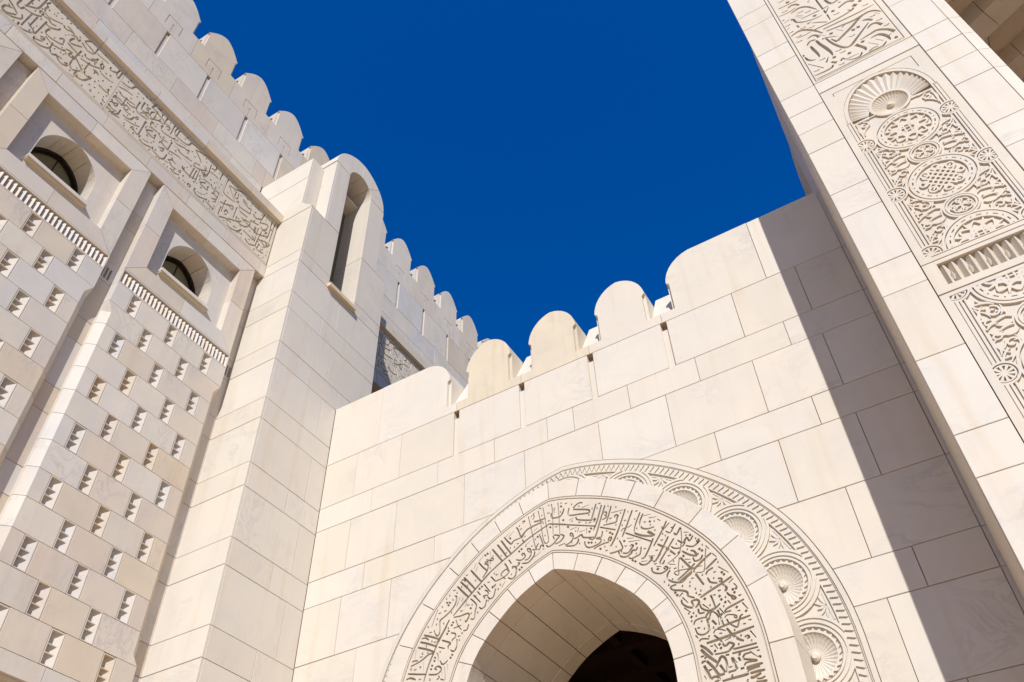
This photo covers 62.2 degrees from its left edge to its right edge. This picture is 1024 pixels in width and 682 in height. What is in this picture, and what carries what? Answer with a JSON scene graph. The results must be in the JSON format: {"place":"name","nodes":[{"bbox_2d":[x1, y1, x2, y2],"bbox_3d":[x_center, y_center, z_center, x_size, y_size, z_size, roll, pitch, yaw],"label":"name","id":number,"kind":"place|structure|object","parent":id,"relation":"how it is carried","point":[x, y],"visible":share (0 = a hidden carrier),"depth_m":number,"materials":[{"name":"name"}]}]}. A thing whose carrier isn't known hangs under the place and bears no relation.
{"place":"outdoors","nodes":[
{"label":"outdoors","id":0,"kind":"place"},
{"bbox_2d":[193,0,805,362],"label":"sky","id":1,"kind":"structure","parent":0,"point":[537,157],"materials":[{"name":"blue"}]},
{"label":"ground","id":2,"kind":"structure","parent":0,"visible":0},
{"bbox_2d":[0,0,489,681],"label":"marble facade","id":3,"kind":"structure","parent":2,"relation":"on","point":[164,98],"depth_m":19.79,"materials":[{"name":"stone"}]},
{"bbox_2d":[0,31,22,77],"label":"wall panel","id":4,"kind":"structure","parent":3,"relation":"attached to","point":[11,52],"depth_m":15.42,"materials":[{"name":"beige stone"}]},
{"bbox_2d":[0,67,150,465],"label":"wall panel","id":5,"kind":"structure","parent":3,"relation":"attached to","point":[74,176],"depth_m":14.83,"materials":[{"name":"beige stone"}]},
{"bbox_2d":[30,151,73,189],"bbox_3d":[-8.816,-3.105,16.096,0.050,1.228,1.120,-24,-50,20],"label":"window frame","id":6,"kind":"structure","parent":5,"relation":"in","point":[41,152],"depth_m":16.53,"materials":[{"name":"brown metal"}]},
{"bbox_2d":[31,147,77,192],"bbox_3d":[-8.799,-3.127,16.104,0.090,1.329,1.260,-24,-50,20],"label":"window frame","id":7,"kind":"structure","parent":5,"relation":"in","point":[52,164],"depth_m":16.42,"materials":[{"name":"brown metal"}]},
{"bbox_2d":[0,185,254,681],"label":"wall panel","id":8,"kind":"structure","parent":3,"relation":"attached to","point":[89,513],"depth_m":13.96,"materials":[{"name":"beige stone"}]},
{"bbox_2d":[161,256,194,293],"bbox_3d":[-7.208,-1.256,17.979,0.090,1.329,1.260,-24,-50,20],"label":"window frame","id":9,"kind":"structure","parent":8,"relation":"in","point":[173,269],"depth_m":18.33,"materials":[{"name":"brown metal"}]},
{"bbox_2d":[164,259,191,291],"bbox_3d":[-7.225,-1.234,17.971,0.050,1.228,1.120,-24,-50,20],"label":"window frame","id":10,"kind":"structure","parent":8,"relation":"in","point":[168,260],"depth_m":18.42,"materials":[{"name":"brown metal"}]},
{"bbox_2d":[140,154,384,681],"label":"stone pier","id":11,"kind":"structure","parent":2,"relation":"on","point":[301,373],"depth_m":16.37,"materials":[{"name":"white stone"}]},
{"bbox_2d":[329,214,344,281],"bbox_3d":[-4.930,-2.480,22.433,0.030,5.100,1.010,-24,-50,20],"label":"slit window","id":12,"kind":"structure","parent":11,"relation":"in","point":[343,216],"depth_m":22.92,"materials":[{"name":"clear glass"}]},
{"bbox_2d":[385,478,816,681],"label":"inscribed archway","id":13,"kind":"object","parent":2,"relation":"on","point":[586,567],"visible":0.99,"depth_m":11.86,"materials":[{"name":"white stone"}]},
{"bbox_2d":[568,630,677,681],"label":"hall interior","id":14,"kind":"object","parent":2,"relation":"on","point":[624,656],"depth_m":15.74,"materials":[{"name":"brown wood"}]},
{"bbox_2d":[292,191,1023,681],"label":"arch wall","id":15,"kind":"structure","parent":2,"relation":"on","point":[752,385],"depth_m":13.25,"materials":[{"name":"white stone"}]},
{"bbox_2d":[727,0,1023,598],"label":"carved portal","id":16,"kind":"object","parent":2,"relation":"on","point":[902,123],"visible":1,"depth_m":10.89,"materials":[{"name":"white stone"}]},
{"bbox_2d":[945,0,1023,82],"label":"portal recess","id":17,"kind":"object","parent":16,"relation":"in","point":[997,26],"visible":0.12,"depth_m":16.92,"materials":[{"name":"beige stone"}]}
]}

